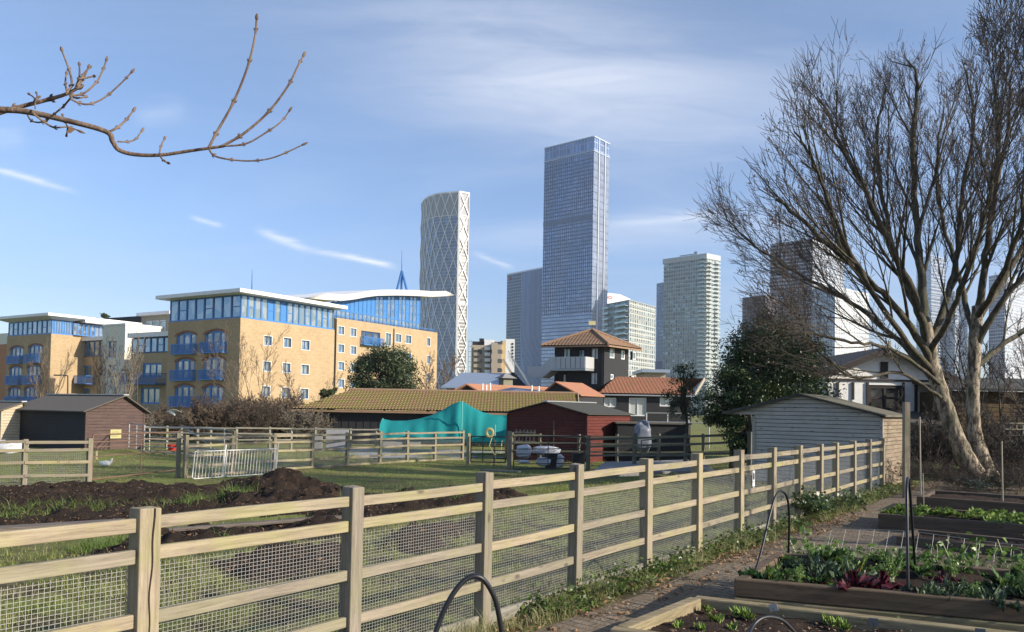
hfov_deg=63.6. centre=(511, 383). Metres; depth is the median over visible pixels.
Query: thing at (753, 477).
fence sign
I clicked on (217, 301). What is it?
penthouse window
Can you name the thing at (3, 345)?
apartment building
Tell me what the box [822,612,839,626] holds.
seedling
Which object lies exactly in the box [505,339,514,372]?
white lift tower
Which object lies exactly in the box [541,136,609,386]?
glass skyscraper
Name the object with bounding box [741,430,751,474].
paddock fence
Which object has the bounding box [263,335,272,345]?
window
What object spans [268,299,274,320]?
penthouse window
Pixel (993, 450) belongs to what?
bare shrub
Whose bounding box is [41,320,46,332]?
penthouse window
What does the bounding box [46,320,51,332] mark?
penthouse window
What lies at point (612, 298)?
white office block
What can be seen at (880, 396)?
window
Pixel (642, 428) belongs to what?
tarpaulin
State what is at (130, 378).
bare tree
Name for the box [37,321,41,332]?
penthouse window
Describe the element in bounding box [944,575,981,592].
kale plant
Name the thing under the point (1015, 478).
bare shrub
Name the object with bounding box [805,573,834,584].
chard plant
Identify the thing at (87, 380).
apartment link
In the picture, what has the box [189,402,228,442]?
bare shrub
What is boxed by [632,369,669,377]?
flat roof house
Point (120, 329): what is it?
cream stair tower
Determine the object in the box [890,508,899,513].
salad plant
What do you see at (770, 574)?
chard plant
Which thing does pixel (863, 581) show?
red chard plant
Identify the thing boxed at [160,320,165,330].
window
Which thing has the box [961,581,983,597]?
herb plant
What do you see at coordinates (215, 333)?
balcony door
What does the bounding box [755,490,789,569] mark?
hoop
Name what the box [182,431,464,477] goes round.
paddock fence
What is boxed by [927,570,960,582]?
red chard plant
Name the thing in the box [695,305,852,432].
holly tree
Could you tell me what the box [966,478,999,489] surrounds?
lavender bush
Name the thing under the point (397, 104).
sky
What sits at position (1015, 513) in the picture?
salad plant
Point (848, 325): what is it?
white ribbed tower
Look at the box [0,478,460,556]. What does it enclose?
grass tufts
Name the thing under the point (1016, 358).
bare tree
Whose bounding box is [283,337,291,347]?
window
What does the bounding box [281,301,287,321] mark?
penthouse window
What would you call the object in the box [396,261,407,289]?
roof mast
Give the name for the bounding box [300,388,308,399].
window
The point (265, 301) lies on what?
penthouse window
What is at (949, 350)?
stepped tower
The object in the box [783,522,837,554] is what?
herb plant
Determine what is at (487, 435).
hose coil
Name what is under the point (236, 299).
penthouse window
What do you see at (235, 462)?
metal hurdle
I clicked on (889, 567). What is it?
herb plant
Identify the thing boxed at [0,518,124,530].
timber beam
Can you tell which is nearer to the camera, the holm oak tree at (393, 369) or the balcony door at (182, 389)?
the holm oak tree at (393, 369)
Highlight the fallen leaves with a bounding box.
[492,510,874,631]
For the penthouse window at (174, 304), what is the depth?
90.23 m
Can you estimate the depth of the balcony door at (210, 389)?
86.31 m
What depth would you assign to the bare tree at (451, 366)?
90.21 m
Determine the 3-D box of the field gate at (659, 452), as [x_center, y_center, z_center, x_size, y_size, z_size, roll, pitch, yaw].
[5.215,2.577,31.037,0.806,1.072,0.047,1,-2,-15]
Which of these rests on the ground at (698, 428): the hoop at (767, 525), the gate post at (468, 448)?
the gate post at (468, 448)
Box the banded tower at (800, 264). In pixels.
[770,240,843,359]
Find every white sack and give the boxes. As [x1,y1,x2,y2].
[516,444,531,458]
[517,460,530,462]
[532,446,560,454]
[536,457,550,465]
[556,454,563,467]
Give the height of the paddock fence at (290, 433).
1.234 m
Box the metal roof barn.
[441,372,525,389]
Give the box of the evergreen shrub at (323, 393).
[319,387,337,398]
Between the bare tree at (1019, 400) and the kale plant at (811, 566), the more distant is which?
the bare tree at (1019, 400)
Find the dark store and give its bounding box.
[613,422,691,460]
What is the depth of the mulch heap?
17.73 m
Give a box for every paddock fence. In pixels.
[0,438,92,485]
[145,426,432,449]
[179,425,235,460]
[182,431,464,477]
[511,432,728,461]
[586,429,746,470]
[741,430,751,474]
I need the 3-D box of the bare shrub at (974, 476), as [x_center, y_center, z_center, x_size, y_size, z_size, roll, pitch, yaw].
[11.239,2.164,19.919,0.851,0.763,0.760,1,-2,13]
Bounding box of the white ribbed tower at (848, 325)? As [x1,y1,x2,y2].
[811,286,868,357]
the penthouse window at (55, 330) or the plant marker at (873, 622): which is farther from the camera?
the penthouse window at (55, 330)
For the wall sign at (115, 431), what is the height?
0.427 m
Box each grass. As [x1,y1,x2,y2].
[0,444,749,569]
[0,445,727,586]
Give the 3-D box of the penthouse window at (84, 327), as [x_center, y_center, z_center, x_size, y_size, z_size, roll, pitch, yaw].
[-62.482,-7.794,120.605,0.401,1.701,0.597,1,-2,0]
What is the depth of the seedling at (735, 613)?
6.14 m
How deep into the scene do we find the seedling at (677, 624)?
5.80 m
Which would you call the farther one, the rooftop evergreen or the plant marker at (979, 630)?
the rooftop evergreen
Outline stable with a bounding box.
[292,388,578,445]
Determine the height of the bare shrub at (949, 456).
1.388 m
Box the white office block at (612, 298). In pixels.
[607,293,629,303]
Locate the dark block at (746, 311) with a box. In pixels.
[741,295,777,415]
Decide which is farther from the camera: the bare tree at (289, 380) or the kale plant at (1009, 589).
the bare tree at (289, 380)
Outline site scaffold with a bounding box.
[468,340,471,367]
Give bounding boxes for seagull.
[161,409,180,415]
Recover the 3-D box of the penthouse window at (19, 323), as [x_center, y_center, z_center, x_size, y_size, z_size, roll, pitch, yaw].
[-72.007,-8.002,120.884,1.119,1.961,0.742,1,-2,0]
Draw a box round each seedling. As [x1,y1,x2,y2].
[672,618,683,627]
[694,622,705,630]
[701,604,712,613]
[707,612,722,622]
[726,620,738,630]
[729,604,748,617]
[736,606,754,619]
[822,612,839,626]
[832,616,851,630]
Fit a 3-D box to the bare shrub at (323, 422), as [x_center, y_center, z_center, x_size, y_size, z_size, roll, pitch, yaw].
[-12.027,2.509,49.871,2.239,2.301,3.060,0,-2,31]
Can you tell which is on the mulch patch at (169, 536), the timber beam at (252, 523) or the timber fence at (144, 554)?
the timber beam at (252, 523)
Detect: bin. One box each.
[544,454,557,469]
[572,453,585,462]
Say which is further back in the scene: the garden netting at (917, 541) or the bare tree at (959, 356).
the bare tree at (959, 356)
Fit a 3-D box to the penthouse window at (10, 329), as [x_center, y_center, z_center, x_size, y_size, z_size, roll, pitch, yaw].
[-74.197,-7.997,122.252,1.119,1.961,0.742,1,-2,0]
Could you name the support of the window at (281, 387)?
in the apartment block at (304, 345)
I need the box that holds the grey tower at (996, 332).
[989,274,1023,391]
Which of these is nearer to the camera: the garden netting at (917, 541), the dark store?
the garden netting at (917, 541)
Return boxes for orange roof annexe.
[544,381,604,404]
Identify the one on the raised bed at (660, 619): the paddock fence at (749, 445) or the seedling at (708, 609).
the seedling at (708, 609)
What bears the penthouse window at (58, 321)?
in the apartment block at (29, 333)
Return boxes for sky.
[0,0,1023,406]
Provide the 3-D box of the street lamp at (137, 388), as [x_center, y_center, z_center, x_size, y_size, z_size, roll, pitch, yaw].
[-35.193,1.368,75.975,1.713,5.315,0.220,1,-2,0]
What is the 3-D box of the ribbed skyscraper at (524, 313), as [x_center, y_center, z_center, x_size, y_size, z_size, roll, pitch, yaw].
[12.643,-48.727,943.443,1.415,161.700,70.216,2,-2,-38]
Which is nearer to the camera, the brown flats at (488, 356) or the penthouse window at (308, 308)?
the penthouse window at (308, 308)
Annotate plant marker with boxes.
[768,603,778,619]
[869,618,877,631]
[975,628,984,631]
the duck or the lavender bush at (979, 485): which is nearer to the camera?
the lavender bush at (979, 485)
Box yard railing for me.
[646,412,709,448]
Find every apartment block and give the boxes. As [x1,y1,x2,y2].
[0,313,141,402]
[155,288,346,420]
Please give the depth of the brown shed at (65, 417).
39.95 m
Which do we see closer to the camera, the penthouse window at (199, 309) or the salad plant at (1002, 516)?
the salad plant at (1002, 516)
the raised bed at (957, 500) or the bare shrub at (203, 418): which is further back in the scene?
the bare shrub at (203, 418)
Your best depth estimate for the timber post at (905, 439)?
17.13 m
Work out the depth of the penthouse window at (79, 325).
120.07 m
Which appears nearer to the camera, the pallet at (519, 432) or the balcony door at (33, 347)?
the pallet at (519, 432)
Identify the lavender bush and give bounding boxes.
[955,476,977,488]
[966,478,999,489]
[972,472,1010,487]
[988,481,1016,489]
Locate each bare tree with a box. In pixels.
[25,336,76,397]
[89,334,130,393]
[104,329,147,397]
[193,322,289,400]
[275,363,343,402]
[417,350,438,388]
[437,350,465,389]
[759,282,832,386]
[915,293,1006,421]
[960,338,1023,474]
[986,239,1023,462]
[996,318,1023,420]
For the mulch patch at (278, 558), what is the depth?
8.63 m
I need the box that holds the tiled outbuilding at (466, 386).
[454,383,547,412]
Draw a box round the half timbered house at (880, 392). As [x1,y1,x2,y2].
[785,341,957,459]
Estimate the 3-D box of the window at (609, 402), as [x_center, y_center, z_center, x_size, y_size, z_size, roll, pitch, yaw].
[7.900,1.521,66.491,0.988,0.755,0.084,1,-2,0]
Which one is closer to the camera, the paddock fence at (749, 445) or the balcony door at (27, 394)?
the paddock fence at (749, 445)
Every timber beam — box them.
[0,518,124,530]
[168,515,341,531]
[480,469,520,472]
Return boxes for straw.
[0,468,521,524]
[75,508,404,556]
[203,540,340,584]
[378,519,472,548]
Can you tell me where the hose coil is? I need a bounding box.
[485,428,501,454]
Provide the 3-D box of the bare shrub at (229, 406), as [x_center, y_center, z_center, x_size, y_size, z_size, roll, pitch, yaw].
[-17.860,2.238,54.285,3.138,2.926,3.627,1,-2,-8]
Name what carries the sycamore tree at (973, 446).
on the ground at (698, 428)
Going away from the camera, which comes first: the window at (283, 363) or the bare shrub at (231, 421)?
the bare shrub at (231, 421)
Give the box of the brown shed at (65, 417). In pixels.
[15,394,150,449]
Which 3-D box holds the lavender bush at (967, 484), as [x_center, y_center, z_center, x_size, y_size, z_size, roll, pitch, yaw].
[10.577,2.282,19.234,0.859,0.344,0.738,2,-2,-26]
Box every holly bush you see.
[693,362,762,468]
[717,392,770,471]
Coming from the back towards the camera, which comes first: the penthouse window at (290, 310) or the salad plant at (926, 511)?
the penthouse window at (290, 310)
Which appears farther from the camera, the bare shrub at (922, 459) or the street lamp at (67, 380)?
the street lamp at (67, 380)
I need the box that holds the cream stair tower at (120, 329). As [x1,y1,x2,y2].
[102,323,161,393]
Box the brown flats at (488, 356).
[471,338,505,372]
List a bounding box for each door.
[7,386,20,397]
[8,365,22,379]
[9,345,23,358]
[23,386,38,398]
[26,364,40,379]
[28,343,42,358]
[84,365,91,377]
[84,389,89,393]
[141,387,159,403]
[143,363,161,376]
[173,383,194,405]
[174,357,195,379]
[175,330,197,352]
[201,383,224,403]
[202,355,225,378]
[203,328,227,351]
[578,349,583,356]
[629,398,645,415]
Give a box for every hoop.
[433,574,503,631]
[748,615,795,631]
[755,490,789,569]
[905,477,915,591]
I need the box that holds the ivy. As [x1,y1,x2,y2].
[778,484,872,512]
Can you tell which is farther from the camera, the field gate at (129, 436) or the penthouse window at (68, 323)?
the penthouse window at (68, 323)
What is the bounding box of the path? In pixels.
[535,485,996,631]
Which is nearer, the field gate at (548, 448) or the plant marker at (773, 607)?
the plant marker at (773, 607)
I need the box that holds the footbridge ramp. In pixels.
[502,351,529,385]
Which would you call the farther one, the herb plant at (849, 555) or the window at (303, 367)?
the window at (303, 367)
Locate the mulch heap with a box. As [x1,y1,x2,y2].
[0,468,527,525]
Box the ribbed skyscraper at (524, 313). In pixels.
[506,267,542,386]
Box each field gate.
[92,431,179,479]
[128,423,144,451]
[148,426,224,457]
[470,436,505,462]
[513,436,584,469]
[641,438,660,460]
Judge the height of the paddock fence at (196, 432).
1.316 m
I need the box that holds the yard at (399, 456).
[339,448,504,457]
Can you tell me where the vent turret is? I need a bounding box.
[496,373,516,384]
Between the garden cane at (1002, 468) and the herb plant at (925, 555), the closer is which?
the herb plant at (925, 555)
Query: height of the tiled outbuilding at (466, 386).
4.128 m
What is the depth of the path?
9.10 m
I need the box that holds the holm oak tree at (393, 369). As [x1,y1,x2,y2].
[343,341,424,410]
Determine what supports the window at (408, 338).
in the apartment wing
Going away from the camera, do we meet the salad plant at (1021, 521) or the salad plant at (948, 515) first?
the salad plant at (1021, 521)
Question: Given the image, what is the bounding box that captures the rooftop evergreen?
[101,313,110,318]
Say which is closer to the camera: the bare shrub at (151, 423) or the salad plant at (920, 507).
the salad plant at (920, 507)
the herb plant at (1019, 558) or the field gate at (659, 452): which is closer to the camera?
the herb plant at (1019, 558)
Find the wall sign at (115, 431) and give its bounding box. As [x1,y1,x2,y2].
[110,429,120,437]
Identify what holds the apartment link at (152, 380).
on the ground at (698, 428)
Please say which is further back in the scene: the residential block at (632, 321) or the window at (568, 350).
the residential block at (632, 321)
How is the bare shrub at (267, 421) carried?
on the ground at (698, 428)
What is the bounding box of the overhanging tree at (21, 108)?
[0,13,307,163]
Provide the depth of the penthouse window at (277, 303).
88.68 m
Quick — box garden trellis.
[1003,422,1023,477]
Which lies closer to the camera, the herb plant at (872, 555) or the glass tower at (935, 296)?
the herb plant at (872, 555)
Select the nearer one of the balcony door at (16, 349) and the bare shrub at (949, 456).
the bare shrub at (949, 456)
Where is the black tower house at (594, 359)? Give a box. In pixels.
[527,328,641,396]
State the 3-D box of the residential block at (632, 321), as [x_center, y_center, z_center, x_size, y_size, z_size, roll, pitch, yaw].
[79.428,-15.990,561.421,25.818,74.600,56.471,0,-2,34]
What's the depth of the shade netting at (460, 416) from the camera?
40.40 m
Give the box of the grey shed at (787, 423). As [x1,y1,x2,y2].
[722,393,901,487]
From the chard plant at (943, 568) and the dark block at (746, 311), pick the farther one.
the dark block at (746, 311)
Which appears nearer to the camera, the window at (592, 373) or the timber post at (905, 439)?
the timber post at (905, 439)
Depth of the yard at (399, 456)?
41.14 m
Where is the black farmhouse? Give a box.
[591,377,704,438]
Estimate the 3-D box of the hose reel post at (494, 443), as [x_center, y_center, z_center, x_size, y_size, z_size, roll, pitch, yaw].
[-0.690,2.450,32.939,0.085,1.620,0.085,1,-2,0]
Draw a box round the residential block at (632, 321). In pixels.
[602,300,655,376]
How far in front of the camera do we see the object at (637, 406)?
66.50 m
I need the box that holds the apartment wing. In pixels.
[285,290,452,410]
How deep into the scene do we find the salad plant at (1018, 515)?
11.98 m
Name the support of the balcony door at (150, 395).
in the apartment link at (152, 380)
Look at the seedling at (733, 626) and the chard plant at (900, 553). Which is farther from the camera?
the chard plant at (900, 553)
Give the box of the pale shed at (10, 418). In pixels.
[0,401,26,439]
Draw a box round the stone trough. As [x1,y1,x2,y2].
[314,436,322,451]
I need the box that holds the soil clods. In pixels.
[6,467,503,521]
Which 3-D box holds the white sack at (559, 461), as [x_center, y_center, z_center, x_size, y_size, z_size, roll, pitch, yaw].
[1.815,2.976,31.724,0.391,0.582,0.466,1,-2,0]
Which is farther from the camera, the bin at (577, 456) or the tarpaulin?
the tarpaulin
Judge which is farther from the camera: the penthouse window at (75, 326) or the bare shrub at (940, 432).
the penthouse window at (75, 326)
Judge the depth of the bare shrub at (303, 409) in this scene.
51.83 m
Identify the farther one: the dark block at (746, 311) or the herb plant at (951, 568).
the dark block at (746, 311)
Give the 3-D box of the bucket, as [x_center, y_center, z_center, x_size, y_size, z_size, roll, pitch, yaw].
[-16.393,3.095,39.913,0.538,0.300,0.538,1,-2,0]
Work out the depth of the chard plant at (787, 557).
7.47 m
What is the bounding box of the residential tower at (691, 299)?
[663,251,720,415]
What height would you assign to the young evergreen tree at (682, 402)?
4.133 m
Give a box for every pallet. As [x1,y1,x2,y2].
[514,429,524,443]
[525,430,535,441]
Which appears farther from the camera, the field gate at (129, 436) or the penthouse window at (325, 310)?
the penthouse window at (325, 310)
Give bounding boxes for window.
[8,323,12,334]
[13,322,17,334]
[17,322,22,334]
[22,322,26,333]
[27,321,31,333]
[32,321,36,333]
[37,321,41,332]
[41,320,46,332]
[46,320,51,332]
[52,320,54,332]
[54,320,56,332]
[57,320,59,332]
[62,321,64,333]
[67,321,69,333]
[73,323,77,334]
[78,324,81,335]
[82,324,86,335]
[84,341,88,355]
[86,325,90,336]
[88,341,93,355]
[91,325,94,336]
[94,341,99,355]
[95,325,99,335]
[99,326,102,335]
[109,341,116,356]
[109,365,115,376]
[131,338,137,352]
[138,338,143,352]
[144,338,150,352]
[150,337,156,351]
[153,320,158,325]
[157,337,163,351]
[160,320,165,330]
[163,337,167,351]
[170,300,178,320]
[178,299,186,319]
[187,299,195,319]
[195,298,203,318]
[204,297,212,318]
[213,296,222,317]
[222,295,231,316]
[231,295,240,316]
[241,295,248,316]
[248,296,254,317]
[255,297,261,318]
[261,298,268,319]
[261,385,270,396]
[262,360,271,371]
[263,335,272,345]
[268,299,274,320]
[275,300,280,320]
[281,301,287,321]
[281,387,288,397]
[282,362,290,372]
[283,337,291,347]
[287,302,293,322]
[293,303,299,323]
[299,304,305,324]
[300,364,309,374]
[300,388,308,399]
[301,339,309,350]
[305,305,311,324]
[311,306,316,325]
[317,307,322,326]
[322,308,327,327]
[328,309,333,327]
[337,325,344,334]
[337,343,344,352]
[337,361,344,370]
[337,378,344,387]
[350,327,356,336]
[350,345,356,354]
[385,332,391,346]
[395,333,401,342]
[405,334,411,343]
[427,337,430,346]
[564,349,569,356]
[592,348,597,358]
[592,373,596,383]
[604,398,615,406]
[610,348,613,357]
[621,350,624,359]
[631,351,635,359]
[660,398,672,406]
[869,385,901,410]
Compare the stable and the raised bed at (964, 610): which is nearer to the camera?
the raised bed at (964, 610)
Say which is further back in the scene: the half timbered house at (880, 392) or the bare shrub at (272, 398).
the bare shrub at (272, 398)
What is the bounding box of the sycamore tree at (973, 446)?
[683,0,1023,481]
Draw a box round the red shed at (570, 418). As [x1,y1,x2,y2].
[503,401,634,462]
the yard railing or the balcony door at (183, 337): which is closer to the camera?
the yard railing
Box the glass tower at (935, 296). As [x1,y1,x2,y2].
[916,256,945,369]
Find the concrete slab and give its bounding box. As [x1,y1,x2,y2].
[595,460,715,476]
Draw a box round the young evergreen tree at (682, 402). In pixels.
[660,360,701,460]
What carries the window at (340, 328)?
in the apartment wing
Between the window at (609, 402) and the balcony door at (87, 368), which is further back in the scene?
the balcony door at (87, 368)
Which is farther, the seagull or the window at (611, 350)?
the window at (611, 350)
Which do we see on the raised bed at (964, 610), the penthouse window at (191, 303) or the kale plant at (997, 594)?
the kale plant at (997, 594)
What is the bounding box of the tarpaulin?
[634,420,651,452]
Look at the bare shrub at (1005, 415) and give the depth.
25.68 m
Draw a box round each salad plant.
[880,508,895,513]
[888,503,909,512]
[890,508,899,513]
[900,508,923,515]
[916,505,931,512]
[917,507,933,515]
[928,506,951,516]
[939,508,959,516]
[958,511,977,519]
[966,506,983,512]
[972,510,986,518]
[978,512,998,520]
[987,515,1009,524]
[990,508,1011,516]
[998,514,1007,518]
[1005,517,1018,523]
[1006,510,1023,515]
[1008,513,1023,518]
[1017,517,1023,523]
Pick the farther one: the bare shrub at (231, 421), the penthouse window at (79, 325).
the penthouse window at (79, 325)
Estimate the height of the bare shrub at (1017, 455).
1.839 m
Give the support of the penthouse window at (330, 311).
in the apartment block at (304, 345)
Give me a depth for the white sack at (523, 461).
31.19 m
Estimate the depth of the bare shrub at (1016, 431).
23.16 m
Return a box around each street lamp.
[53,374,68,393]
[122,370,137,402]
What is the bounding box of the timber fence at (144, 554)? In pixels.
[0,438,884,631]
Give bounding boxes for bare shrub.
[144,415,174,440]
[145,403,168,437]
[145,406,164,436]
[147,411,172,436]
[159,402,208,441]
[181,404,224,442]
[185,393,253,436]
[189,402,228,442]
[198,391,276,441]
[207,392,290,441]
[214,394,250,434]
[219,396,252,438]
[233,387,305,438]
[235,401,272,441]
[242,393,297,432]
[252,405,284,440]
[258,408,283,440]
[275,409,322,443]
[276,399,333,438]
[293,406,337,438]
[885,449,935,488]
[888,390,991,472]
[910,421,948,469]
[910,449,956,487]
[918,430,966,472]
[924,400,1015,458]
[932,416,1006,465]
[938,460,979,491]
[942,412,1023,471]
[960,458,1000,479]
[965,407,1015,438]
[979,456,1020,491]
[986,417,1023,478]
[990,452,1023,494]
[999,397,1023,466]
[1011,436,1023,472]
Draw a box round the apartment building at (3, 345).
[0,333,7,400]
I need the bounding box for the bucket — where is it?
[167,444,175,450]
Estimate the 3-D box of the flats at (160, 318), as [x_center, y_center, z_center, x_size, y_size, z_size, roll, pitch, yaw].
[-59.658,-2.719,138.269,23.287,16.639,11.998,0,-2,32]
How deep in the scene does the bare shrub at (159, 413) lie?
50.57 m
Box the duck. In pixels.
[99,458,114,465]
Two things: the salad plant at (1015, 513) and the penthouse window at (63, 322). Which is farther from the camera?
the penthouse window at (63, 322)
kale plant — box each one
[780,549,840,574]
[817,552,879,581]
[899,575,962,600]
[925,573,966,595]
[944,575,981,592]
[963,583,1023,612]
[984,584,1003,593]
[1002,582,1023,596]
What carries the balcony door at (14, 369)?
in the apartment block at (29, 333)
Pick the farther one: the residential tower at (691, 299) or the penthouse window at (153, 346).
the residential tower at (691, 299)
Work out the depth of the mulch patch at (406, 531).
10.27 m
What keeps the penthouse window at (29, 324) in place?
in the apartment block at (29, 333)
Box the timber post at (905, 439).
[902,402,909,497]
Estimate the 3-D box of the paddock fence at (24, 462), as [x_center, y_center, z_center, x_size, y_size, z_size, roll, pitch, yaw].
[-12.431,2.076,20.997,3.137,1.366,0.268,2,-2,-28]
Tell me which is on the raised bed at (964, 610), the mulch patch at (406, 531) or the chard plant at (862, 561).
the chard plant at (862, 561)
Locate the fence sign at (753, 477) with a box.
[752,470,754,487]
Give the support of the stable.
on the ground at (698, 428)
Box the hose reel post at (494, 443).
[493,425,495,464]
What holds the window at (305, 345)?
in the apartment block at (304, 345)
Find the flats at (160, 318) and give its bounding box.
[106,310,169,330]
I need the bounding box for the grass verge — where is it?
[422,482,901,631]
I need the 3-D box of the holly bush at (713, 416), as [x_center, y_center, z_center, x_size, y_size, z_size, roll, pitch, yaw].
[7.029,1.155,26.552,2.446,3.706,2.042,1,-2,0]
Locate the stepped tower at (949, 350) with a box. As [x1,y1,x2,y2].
[946,291,967,390]
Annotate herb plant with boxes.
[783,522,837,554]
[787,564,805,582]
[807,539,864,556]
[841,547,861,561]
[849,543,897,558]
[859,547,881,559]
[875,555,904,581]
[909,541,978,564]
[932,531,1004,566]
[945,553,962,576]
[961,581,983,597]
[985,534,1023,568]
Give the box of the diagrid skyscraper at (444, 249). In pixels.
[419,191,469,389]
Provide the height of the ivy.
0.571 m
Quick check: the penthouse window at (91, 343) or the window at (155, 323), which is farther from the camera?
the window at (155, 323)
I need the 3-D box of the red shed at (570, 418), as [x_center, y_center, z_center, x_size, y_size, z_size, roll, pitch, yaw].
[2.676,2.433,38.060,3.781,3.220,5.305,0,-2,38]
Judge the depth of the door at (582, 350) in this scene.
81.22 m
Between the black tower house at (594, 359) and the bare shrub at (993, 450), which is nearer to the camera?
the bare shrub at (993, 450)
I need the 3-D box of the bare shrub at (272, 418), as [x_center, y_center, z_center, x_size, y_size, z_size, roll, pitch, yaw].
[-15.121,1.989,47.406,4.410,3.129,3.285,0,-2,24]
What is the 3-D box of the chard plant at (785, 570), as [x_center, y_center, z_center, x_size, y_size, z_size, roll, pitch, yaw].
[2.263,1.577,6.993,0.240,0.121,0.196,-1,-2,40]
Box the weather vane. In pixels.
[589,321,595,326]
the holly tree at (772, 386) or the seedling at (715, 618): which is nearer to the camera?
the seedling at (715, 618)
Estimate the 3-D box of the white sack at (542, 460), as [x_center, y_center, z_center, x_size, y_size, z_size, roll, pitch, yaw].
[1.197,2.981,31.519,0.595,0.356,0.497,1,-2,0]
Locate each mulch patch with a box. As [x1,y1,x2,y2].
[78,507,408,556]
[208,541,340,581]
[378,515,474,553]
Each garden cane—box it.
[919,417,921,494]
[1001,441,1002,500]
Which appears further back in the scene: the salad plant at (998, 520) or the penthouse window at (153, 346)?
the penthouse window at (153, 346)
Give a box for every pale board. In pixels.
[326,430,348,447]
[383,441,420,446]
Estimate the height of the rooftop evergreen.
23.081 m
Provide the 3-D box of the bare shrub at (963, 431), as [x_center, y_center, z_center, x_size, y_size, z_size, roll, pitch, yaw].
[13.865,1.862,25.457,2.089,1.875,1.866,2,-2,-16]
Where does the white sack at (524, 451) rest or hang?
on the ground at (698, 428)
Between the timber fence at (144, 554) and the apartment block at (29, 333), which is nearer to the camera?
the timber fence at (144, 554)
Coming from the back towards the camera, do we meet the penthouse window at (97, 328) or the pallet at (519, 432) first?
the penthouse window at (97, 328)
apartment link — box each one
[74,336,102,393]
[120,331,167,416]
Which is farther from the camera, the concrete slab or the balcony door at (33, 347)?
the balcony door at (33, 347)
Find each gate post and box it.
[175,433,181,477]
[466,433,470,463]
[507,431,511,468]
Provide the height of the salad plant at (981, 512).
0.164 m
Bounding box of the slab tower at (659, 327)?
[655,282,663,368]
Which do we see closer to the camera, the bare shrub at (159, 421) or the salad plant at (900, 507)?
the salad plant at (900, 507)
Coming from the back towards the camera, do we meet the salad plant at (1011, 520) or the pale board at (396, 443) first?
the pale board at (396, 443)
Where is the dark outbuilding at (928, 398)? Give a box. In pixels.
[912,378,1023,460]
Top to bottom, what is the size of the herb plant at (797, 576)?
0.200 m
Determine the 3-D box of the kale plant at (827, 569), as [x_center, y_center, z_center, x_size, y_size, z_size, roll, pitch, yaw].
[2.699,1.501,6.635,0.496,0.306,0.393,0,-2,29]
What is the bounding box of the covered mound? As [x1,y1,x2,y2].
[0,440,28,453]
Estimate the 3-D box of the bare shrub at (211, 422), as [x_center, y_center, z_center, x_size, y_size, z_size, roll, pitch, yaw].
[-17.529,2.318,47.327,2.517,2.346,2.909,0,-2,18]
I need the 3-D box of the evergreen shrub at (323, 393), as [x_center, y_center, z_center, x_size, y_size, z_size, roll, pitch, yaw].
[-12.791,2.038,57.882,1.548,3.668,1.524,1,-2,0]
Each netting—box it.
[379,401,506,453]
[828,529,1021,568]
[896,529,1023,556]
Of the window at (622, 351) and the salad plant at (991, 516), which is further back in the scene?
the window at (622, 351)
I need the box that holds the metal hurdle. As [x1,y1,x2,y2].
[192,443,278,478]
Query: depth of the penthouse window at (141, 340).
97.14 m
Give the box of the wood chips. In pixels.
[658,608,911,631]
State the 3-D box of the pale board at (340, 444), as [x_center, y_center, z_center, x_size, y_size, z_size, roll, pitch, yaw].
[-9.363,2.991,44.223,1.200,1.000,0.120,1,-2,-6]
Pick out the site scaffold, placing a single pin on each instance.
(468, 352)
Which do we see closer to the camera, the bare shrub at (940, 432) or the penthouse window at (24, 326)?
the bare shrub at (940, 432)
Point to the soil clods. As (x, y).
(183, 505)
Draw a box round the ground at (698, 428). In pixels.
[0,416,1023,631]
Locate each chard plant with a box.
[737,562,785,581]
[770,563,796,574]
[777,552,798,563]
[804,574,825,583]
[805,543,850,562]
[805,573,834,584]
[836,566,894,591]
[839,553,884,571]
[867,546,918,569]
[875,569,904,589]
[901,560,937,577]
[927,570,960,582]
[934,563,952,572]
[954,577,978,587]
[957,565,974,573]
[974,567,1023,590]
[1009,563,1023,576]
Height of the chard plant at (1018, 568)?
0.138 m
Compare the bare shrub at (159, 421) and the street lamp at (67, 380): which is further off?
the street lamp at (67, 380)
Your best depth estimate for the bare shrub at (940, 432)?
24.35 m
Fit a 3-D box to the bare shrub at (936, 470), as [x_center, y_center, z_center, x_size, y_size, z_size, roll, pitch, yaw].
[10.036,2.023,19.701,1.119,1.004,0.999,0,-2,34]
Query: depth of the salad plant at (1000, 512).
12.42 m
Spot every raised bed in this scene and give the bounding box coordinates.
[610,595,1015,631]
[734,552,1023,631]
[878,506,1023,538]
[917,490,1023,512]
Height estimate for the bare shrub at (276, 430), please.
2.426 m
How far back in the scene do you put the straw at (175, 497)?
17.61 m
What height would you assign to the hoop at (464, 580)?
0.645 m
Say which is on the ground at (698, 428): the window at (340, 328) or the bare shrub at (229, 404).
the bare shrub at (229, 404)

